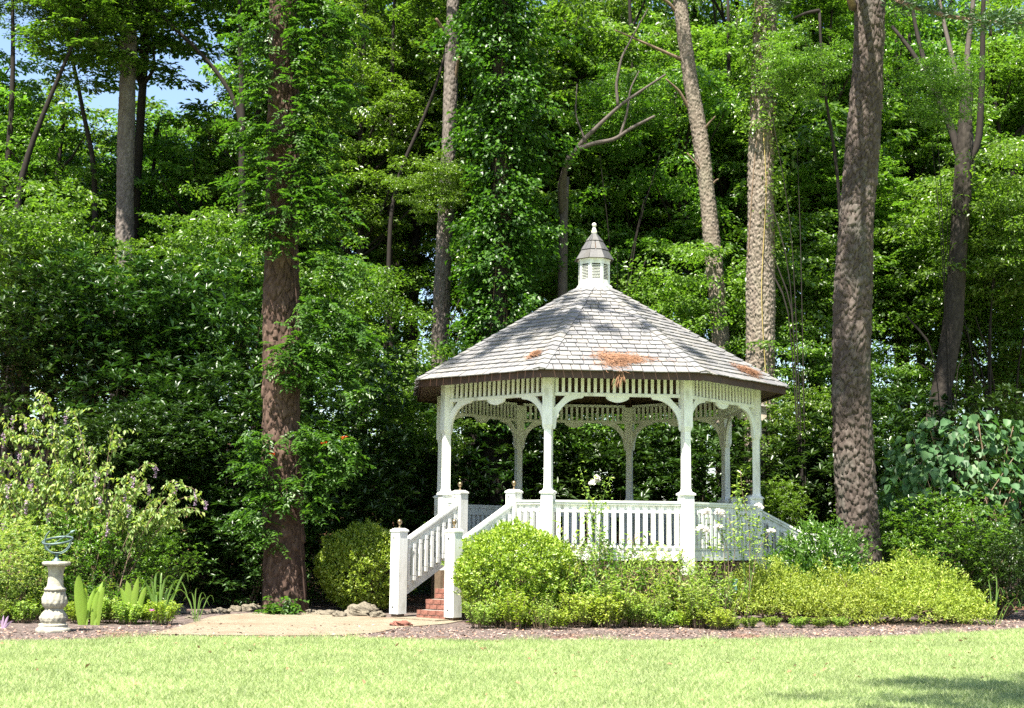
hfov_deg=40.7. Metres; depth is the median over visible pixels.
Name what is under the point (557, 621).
perennial
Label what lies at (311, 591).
undergrowth
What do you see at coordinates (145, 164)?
forest tree
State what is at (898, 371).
understory tree
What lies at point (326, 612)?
stone
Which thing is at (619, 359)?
pine straw
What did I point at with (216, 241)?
understory tree
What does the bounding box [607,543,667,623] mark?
perennial
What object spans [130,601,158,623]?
perennial
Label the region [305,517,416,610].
boxwood shrub
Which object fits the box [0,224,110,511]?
understory tree
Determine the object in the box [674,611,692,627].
perennial
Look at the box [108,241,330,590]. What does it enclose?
evergreen shrub
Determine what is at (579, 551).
perennial
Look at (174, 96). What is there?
sky
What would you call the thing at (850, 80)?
forest tree
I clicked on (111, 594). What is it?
perennial
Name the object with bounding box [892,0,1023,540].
forest tree
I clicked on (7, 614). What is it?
perennial
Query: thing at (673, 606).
perennial
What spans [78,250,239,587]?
evergreen shrub
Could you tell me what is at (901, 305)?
understory tree
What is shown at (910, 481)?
broad leaved bush
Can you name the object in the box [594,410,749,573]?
evergreen shrub
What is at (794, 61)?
understory tree
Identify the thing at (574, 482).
evergreen shrub
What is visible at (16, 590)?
perennial
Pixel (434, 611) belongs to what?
brick steps
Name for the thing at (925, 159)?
forest tree
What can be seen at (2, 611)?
perennial
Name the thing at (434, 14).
slim tree
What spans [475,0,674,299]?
forest tree
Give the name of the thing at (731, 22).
forest tree
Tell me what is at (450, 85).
pine tree
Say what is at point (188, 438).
slim tree
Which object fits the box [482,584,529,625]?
perennial
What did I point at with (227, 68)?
forest tree
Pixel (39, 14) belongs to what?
slim tree
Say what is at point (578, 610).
perennial
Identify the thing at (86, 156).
forest tree
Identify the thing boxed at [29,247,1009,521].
woodland
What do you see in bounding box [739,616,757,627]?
perennial
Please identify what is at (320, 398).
evergreen shrub
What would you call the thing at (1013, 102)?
forest tree
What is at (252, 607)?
stone
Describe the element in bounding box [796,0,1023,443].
forest tree
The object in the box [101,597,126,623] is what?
perennial
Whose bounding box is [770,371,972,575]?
evergreen shrub
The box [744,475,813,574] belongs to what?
glossy shrub
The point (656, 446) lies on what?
understory tree
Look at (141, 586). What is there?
perennial
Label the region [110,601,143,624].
perennial
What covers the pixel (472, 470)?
evergreen shrub
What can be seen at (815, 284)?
understory tree
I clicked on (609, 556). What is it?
perennial
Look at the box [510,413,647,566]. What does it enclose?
understory tree
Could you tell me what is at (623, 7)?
forest tree
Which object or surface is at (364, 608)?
stone
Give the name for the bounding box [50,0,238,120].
slim tree
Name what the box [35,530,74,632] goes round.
armillary sundial
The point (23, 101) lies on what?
forest tree
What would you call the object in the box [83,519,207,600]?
glossy shrub
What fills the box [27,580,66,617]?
perennial
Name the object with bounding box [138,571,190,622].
crinum lily
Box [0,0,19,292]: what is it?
slim tree
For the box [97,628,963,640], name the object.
edge grass
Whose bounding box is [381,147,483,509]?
understory tree
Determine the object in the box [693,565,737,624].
perennial
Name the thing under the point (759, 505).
rose bush
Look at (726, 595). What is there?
perennial
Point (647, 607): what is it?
perennial
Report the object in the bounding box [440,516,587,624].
boxwood shrub
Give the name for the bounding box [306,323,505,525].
understory tree
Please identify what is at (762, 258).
vine stem
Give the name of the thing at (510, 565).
perennial
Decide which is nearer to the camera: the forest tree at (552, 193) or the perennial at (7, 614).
the perennial at (7, 614)
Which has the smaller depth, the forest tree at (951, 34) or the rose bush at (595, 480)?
the rose bush at (595, 480)
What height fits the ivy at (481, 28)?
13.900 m
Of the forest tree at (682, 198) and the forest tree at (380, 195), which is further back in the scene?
the forest tree at (380, 195)
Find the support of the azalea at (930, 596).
on the mulch bed
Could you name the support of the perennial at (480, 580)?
on the mulch bed
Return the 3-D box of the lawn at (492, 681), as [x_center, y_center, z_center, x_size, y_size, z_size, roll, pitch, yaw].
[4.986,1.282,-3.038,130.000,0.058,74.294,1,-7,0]
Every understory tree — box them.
[0,158,139,551]
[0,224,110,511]
[103,224,260,549]
[116,181,320,503]
[299,233,435,496]
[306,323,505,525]
[350,385,490,528]
[370,223,548,489]
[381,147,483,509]
[429,184,662,524]
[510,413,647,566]
[550,60,678,540]
[574,410,736,500]
[610,239,745,572]
[694,207,905,530]
[707,317,910,518]
[740,384,878,530]
[751,18,852,533]
[808,340,986,566]
[813,234,1023,560]
[873,136,1023,586]
[884,41,996,580]
[885,180,1023,567]
[909,306,1023,574]
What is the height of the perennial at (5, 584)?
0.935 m
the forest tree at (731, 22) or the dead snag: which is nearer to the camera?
the dead snag
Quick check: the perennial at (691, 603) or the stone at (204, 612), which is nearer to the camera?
the perennial at (691, 603)
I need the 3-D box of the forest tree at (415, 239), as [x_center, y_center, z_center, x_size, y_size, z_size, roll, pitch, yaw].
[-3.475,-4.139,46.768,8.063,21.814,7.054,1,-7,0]
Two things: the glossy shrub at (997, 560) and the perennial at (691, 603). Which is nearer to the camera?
the perennial at (691, 603)
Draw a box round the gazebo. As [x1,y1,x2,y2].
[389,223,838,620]
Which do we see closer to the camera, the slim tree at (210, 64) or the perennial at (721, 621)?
the perennial at (721, 621)
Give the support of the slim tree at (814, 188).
on the forest floor
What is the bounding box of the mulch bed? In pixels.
[0,600,1023,641]
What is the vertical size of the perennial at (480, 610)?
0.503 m
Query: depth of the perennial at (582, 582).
25.43 m
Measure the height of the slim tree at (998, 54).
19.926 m
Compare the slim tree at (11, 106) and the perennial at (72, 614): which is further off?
the slim tree at (11, 106)
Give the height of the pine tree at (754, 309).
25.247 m
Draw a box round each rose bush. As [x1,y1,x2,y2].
[576,461,613,588]
[694,508,743,615]
[726,464,775,620]
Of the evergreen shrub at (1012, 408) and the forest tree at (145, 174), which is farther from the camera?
the forest tree at (145, 174)
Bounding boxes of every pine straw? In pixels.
[525,348,544,358]
[583,347,675,388]
[729,361,765,379]
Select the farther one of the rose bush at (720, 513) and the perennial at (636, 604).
the rose bush at (720, 513)
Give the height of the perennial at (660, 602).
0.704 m
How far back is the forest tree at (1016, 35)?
51.39 m
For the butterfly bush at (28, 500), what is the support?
on the mulch bed
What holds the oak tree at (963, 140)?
on the forest floor
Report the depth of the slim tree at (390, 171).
44.12 m
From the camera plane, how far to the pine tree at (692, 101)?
39.93 m
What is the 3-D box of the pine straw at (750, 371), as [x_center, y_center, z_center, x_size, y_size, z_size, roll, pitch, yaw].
[5.151,0.403,29.200,1.607,0.494,0.802,7,-10,-40]
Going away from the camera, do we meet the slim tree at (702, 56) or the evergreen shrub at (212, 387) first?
the evergreen shrub at (212, 387)
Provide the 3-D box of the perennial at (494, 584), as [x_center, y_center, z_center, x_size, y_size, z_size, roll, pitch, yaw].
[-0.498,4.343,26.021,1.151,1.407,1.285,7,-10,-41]
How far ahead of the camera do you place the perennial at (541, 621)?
24.31 m
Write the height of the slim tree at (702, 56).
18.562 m
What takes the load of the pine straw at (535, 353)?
on the gazebo
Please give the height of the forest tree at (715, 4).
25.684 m
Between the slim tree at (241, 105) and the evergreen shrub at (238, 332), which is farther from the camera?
the slim tree at (241, 105)
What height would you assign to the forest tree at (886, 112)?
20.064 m
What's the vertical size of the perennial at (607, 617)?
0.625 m
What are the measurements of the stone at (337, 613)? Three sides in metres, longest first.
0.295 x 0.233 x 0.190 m
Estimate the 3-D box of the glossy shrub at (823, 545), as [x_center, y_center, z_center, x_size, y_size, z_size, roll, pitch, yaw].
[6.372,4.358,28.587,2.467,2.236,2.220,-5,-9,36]
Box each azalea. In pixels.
[715,536,827,621]
[769,554,900,625]
[856,541,1003,624]
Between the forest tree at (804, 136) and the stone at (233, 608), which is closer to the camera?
the stone at (233, 608)
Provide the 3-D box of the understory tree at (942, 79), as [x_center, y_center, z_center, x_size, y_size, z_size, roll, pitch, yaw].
[11.271,-0.818,36.026,2.980,15.035,2.577,7,-10,-40]
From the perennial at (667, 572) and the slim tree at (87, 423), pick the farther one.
the slim tree at (87, 423)
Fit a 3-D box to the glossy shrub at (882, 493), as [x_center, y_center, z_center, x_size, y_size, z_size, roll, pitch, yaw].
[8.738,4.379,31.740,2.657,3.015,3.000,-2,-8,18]
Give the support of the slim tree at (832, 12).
on the forest floor
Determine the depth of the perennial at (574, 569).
25.40 m
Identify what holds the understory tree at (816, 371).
on the forest floor
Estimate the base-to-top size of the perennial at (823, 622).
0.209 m
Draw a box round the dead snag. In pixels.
[793,9,840,219]
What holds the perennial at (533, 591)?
on the mulch bed
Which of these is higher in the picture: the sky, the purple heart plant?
the sky
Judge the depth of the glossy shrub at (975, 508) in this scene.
29.20 m
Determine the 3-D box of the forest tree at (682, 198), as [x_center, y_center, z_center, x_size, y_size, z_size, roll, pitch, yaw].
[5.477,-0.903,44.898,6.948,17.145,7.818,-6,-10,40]
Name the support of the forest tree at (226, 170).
on the forest floor
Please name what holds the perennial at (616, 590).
on the mulch bed
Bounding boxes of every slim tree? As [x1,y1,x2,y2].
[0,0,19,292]
[0,0,110,537]
[0,0,192,559]
[43,401,194,595]
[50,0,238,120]
[72,393,209,588]
[229,0,254,542]
[379,0,405,498]
[381,0,537,512]
[636,24,749,419]
[725,0,929,533]
[779,146,949,491]
[806,189,984,567]
[963,0,1023,568]
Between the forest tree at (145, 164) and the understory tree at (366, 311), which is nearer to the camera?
the understory tree at (366, 311)
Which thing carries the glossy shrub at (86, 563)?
on the mulch bed
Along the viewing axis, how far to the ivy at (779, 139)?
37.71 m
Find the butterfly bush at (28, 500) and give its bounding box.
[0,390,207,612]
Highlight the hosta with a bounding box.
[795,549,842,616]
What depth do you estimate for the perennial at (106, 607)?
24.52 m
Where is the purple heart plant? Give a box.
[0,615,11,628]
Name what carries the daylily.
on the mulch bed
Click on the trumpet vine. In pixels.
(348, 331)
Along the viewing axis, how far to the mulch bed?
24.30 m
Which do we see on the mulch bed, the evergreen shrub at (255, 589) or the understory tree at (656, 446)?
the evergreen shrub at (255, 589)
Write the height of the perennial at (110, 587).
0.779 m
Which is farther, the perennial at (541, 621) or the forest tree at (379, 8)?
the forest tree at (379, 8)
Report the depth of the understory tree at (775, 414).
35.41 m
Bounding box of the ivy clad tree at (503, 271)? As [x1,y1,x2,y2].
[481,0,512,505]
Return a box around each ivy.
[414,0,588,438]
[730,0,801,145]
[747,93,804,265]
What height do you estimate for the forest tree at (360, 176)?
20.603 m
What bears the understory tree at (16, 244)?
on the forest floor
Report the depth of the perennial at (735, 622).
24.92 m
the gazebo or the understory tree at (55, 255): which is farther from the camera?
the understory tree at (55, 255)
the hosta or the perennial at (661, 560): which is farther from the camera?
the hosta
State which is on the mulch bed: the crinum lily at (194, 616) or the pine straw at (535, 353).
the crinum lily at (194, 616)
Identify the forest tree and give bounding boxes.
[0,48,83,214]
[0,101,115,458]
[0,101,141,508]
[0,109,105,438]
[14,78,116,444]
[50,0,269,252]
[68,115,219,425]
[69,95,210,247]
[81,106,250,368]
[116,98,301,504]
[141,74,352,436]
[185,0,314,504]
[194,0,430,480]
[198,0,366,404]
[257,0,459,510]
[298,84,456,512]
[301,4,467,416]
[303,0,492,527]
[342,0,527,428]
[384,0,589,499]
[405,1,665,465]
[425,0,533,466]
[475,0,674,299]
[527,0,671,471]
[537,0,715,419]
[546,0,709,238]
[553,0,717,472]
[566,63,787,564]
[609,0,750,501]
[625,0,840,494]
[639,0,822,467]
[669,0,795,342]
[708,4,919,382]
[708,22,917,504]
[784,0,926,369]
[786,1,930,518]
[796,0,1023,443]
[836,1,1003,442]
[886,0,1023,521]
[886,0,1023,532]
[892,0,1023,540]
[904,74,1023,571]
[989,1,1023,329]
[1002,112,1022,259]
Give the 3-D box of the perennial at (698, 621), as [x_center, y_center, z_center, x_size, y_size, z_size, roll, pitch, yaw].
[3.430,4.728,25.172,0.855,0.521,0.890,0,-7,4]
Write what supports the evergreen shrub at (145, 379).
on the mulch bed
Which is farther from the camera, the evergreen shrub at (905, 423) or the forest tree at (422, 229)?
the forest tree at (422, 229)
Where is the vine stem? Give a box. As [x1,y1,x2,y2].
[761,133,766,403]
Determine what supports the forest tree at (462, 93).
on the forest floor
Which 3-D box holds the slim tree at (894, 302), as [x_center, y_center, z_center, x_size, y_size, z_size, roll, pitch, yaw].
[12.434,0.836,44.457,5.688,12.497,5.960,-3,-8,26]
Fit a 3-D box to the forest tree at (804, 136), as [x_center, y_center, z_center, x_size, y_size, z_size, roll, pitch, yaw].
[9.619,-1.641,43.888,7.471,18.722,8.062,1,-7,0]
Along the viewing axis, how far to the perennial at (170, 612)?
24.34 m
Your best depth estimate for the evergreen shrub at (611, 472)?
38.07 m
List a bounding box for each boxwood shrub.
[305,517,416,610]
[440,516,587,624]
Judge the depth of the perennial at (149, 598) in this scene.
25.90 m
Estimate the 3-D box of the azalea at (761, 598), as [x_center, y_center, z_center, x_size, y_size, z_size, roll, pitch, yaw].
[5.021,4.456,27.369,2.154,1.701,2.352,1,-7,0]
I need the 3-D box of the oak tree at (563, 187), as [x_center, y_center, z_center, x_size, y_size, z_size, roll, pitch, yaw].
[2.549,-1.922,39.394,3.453,16.426,1.479,-4,-9,29]
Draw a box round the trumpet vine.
[209,0,393,614]
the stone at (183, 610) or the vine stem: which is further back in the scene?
the vine stem
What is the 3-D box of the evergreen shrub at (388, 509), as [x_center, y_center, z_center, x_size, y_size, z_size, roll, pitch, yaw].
[-3.995,3.848,31.729,4.676,3.838,4.388,1,-7,0]
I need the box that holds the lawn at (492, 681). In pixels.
[0,631,1023,707]
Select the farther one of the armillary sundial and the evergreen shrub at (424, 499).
the evergreen shrub at (424, 499)
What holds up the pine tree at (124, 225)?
on the forest floor
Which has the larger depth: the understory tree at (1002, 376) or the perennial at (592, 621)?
the understory tree at (1002, 376)
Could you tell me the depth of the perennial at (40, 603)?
25.23 m
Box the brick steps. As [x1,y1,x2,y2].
[395,578,485,620]
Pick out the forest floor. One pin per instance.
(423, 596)
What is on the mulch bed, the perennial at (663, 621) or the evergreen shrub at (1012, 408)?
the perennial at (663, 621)
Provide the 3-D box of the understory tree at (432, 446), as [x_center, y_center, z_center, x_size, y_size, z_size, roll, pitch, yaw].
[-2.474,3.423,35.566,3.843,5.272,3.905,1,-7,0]
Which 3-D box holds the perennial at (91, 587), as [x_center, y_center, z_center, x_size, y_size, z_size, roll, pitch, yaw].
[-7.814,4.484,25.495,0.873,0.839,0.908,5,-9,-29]
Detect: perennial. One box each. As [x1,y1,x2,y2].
[0,567,22,599]
[0,575,34,602]
[0,599,9,618]
[0,599,26,621]
[5,598,42,622]
[18,577,42,616]
[24,593,44,619]
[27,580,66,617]
[39,568,83,609]
[64,574,112,619]
[64,601,89,623]
[84,576,114,598]
[87,594,119,623]
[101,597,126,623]
[104,582,139,618]
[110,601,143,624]
[121,574,157,618]
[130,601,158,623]
[138,585,170,609]
[147,600,181,624]
[453,556,511,624]
[457,547,518,606]
[461,599,502,628]
[476,591,522,627]
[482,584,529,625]
[488,542,524,584]
[491,551,538,591]
[495,586,537,629]
[515,552,553,606]
[515,566,548,625]
[517,602,550,627]
[523,531,590,605]
[525,595,563,629]
[528,558,581,624]
[541,608,575,629]
[547,563,595,624]
[553,520,613,623]
[558,590,603,627]
[570,525,637,622]
[571,581,607,625]
[579,531,649,623]
[584,593,631,628]
[585,603,605,626]
[595,568,637,627]
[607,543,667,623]
[618,533,680,620]
[621,591,647,625]
[624,598,653,627]
[625,590,672,626]
[634,589,671,627]
[635,533,707,623]
[646,608,678,628]
[651,575,698,625]
[655,544,722,623]
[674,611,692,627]
[678,599,720,627]
[680,576,723,628]
[686,562,750,627]
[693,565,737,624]
[697,607,734,629]
[727,617,741,628]
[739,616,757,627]
[762,616,782,627]
[788,616,809,627]
[810,616,831,627]
[830,617,850,627]
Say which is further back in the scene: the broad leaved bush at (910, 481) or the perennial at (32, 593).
the broad leaved bush at (910, 481)
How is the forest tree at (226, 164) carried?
on the forest floor
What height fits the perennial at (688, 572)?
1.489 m
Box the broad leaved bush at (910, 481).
[878,410,1023,612]
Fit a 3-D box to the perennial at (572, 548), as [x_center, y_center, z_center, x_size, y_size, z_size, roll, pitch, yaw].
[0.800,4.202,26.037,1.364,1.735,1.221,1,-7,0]
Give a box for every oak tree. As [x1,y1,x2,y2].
[555,8,665,563]
[891,0,985,587]
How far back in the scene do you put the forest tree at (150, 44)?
47.42 m
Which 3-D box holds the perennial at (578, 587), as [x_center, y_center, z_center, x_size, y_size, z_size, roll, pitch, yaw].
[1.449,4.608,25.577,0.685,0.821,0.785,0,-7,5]
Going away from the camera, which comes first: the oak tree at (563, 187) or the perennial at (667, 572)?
the perennial at (667, 572)
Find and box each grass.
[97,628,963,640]
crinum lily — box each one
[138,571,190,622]
[183,588,213,620]
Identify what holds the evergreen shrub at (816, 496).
on the forest floor
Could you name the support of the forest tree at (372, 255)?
on the forest floor
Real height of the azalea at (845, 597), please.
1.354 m
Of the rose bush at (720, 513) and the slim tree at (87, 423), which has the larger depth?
the slim tree at (87, 423)
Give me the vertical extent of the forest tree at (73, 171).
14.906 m
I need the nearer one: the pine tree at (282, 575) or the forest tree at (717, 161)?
the pine tree at (282, 575)
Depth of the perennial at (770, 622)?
25.45 m
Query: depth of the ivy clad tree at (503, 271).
38.31 m
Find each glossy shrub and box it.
[0,510,86,619]
[6,510,136,600]
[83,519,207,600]
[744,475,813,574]
[762,510,881,616]
[831,483,950,607]
[872,482,1023,616]
[935,513,1023,618]
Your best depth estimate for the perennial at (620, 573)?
26.13 m
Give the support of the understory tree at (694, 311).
on the forest floor
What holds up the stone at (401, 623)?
on the mulch bed
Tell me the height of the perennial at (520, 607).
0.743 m
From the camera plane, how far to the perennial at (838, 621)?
25.54 m
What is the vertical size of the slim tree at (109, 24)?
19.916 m
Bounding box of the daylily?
[980,575,1020,624]
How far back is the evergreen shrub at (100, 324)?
33.35 m
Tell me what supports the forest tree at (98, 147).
on the forest floor
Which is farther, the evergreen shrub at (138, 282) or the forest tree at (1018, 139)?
the forest tree at (1018, 139)
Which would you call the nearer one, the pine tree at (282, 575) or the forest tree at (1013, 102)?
the pine tree at (282, 575)
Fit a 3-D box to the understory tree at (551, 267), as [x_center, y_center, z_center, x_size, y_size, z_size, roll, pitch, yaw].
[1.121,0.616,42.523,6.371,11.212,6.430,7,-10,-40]
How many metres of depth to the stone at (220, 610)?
27.47 m
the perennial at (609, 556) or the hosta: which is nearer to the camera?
the perennial at (609, 556)
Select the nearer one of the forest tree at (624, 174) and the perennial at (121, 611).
the perennial at (121, 611)
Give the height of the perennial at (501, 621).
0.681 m
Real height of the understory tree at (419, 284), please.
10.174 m
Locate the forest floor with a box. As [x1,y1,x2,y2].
[1,444,1023,609]
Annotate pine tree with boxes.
[110,1,136,537]
[261,0,308,612]
[425,0,459,522]
[615,0,734,569]
[743,0,776,509]
[760,0,1023,617]
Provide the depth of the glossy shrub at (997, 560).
28.57 m
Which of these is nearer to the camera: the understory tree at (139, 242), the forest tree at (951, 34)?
the understory tree at (139, 242)
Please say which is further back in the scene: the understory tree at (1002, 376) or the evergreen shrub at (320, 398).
the understory tree at (1002, 376)
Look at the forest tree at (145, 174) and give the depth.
49.60 m
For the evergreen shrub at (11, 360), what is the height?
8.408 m
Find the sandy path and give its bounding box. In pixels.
[153,612,462,635]
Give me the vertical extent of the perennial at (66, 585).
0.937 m
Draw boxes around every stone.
[175,603,186,613]
[190,609,208,614]
[208,607,230,613]
[228,605,241,611]
[241,603,260,611]
[313,610,334,614]
[332,610,346,616]
[344,601,378,615]
[369,611,386,616]
[389,620,412,625]
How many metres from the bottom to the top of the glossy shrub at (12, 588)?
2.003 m
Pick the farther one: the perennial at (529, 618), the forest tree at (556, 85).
the forest tree at (556, 85)
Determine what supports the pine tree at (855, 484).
on the mulch bed
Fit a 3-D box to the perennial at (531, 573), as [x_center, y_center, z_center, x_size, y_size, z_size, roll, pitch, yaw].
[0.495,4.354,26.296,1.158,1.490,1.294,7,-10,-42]
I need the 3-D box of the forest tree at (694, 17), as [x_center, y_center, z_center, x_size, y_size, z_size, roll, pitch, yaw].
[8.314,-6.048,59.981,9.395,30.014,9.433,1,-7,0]
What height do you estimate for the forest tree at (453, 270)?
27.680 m
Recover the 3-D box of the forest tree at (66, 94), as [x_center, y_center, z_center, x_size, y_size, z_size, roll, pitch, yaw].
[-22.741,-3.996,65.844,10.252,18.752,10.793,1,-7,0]
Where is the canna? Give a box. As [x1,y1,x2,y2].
[74,575,104,624]
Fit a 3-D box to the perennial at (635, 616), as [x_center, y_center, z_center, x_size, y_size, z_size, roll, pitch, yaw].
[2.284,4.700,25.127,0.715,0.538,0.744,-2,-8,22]
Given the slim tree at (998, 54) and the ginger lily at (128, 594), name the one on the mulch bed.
the ginger lily at (128, 594)
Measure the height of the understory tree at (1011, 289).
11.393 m
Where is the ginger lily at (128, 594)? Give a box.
[120,577,146,623]
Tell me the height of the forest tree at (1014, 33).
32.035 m
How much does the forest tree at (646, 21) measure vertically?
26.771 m
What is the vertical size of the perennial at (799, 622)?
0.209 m
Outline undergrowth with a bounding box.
[0,473,1023,611]
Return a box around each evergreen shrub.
[0,234,208,582]
[0,245,149,586]
[20,352,247,589]
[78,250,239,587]
[101,471,262,604]
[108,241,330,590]
[119,344,325,603]
[178,481,327,606]
[237,313,436,602]
[257,441,426,604]
[328,427,477,552]
[393,419,564,526]
[456,413,622,539]
[522,413,698,567]
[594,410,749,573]
[704,400,901,534]
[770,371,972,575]
[915,382,1023,605]
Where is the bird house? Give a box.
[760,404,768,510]
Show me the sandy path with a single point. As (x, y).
(302, 623)
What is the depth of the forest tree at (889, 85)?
66.53 m
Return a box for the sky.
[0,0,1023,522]
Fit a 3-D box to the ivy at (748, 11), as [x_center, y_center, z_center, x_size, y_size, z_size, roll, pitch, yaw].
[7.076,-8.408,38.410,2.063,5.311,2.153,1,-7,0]
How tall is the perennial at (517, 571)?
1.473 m
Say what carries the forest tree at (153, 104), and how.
on the forest floor
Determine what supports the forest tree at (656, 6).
on the forest floor
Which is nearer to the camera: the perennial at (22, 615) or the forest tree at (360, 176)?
the perennial at (22, 615)
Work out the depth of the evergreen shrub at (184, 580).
29.92 m
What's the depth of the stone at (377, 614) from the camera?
26.86 m
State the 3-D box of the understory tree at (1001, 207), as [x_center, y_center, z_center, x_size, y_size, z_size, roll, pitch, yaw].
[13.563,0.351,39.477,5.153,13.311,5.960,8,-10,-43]
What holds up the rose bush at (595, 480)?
on the mulch bed
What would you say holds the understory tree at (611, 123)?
on the forest floor

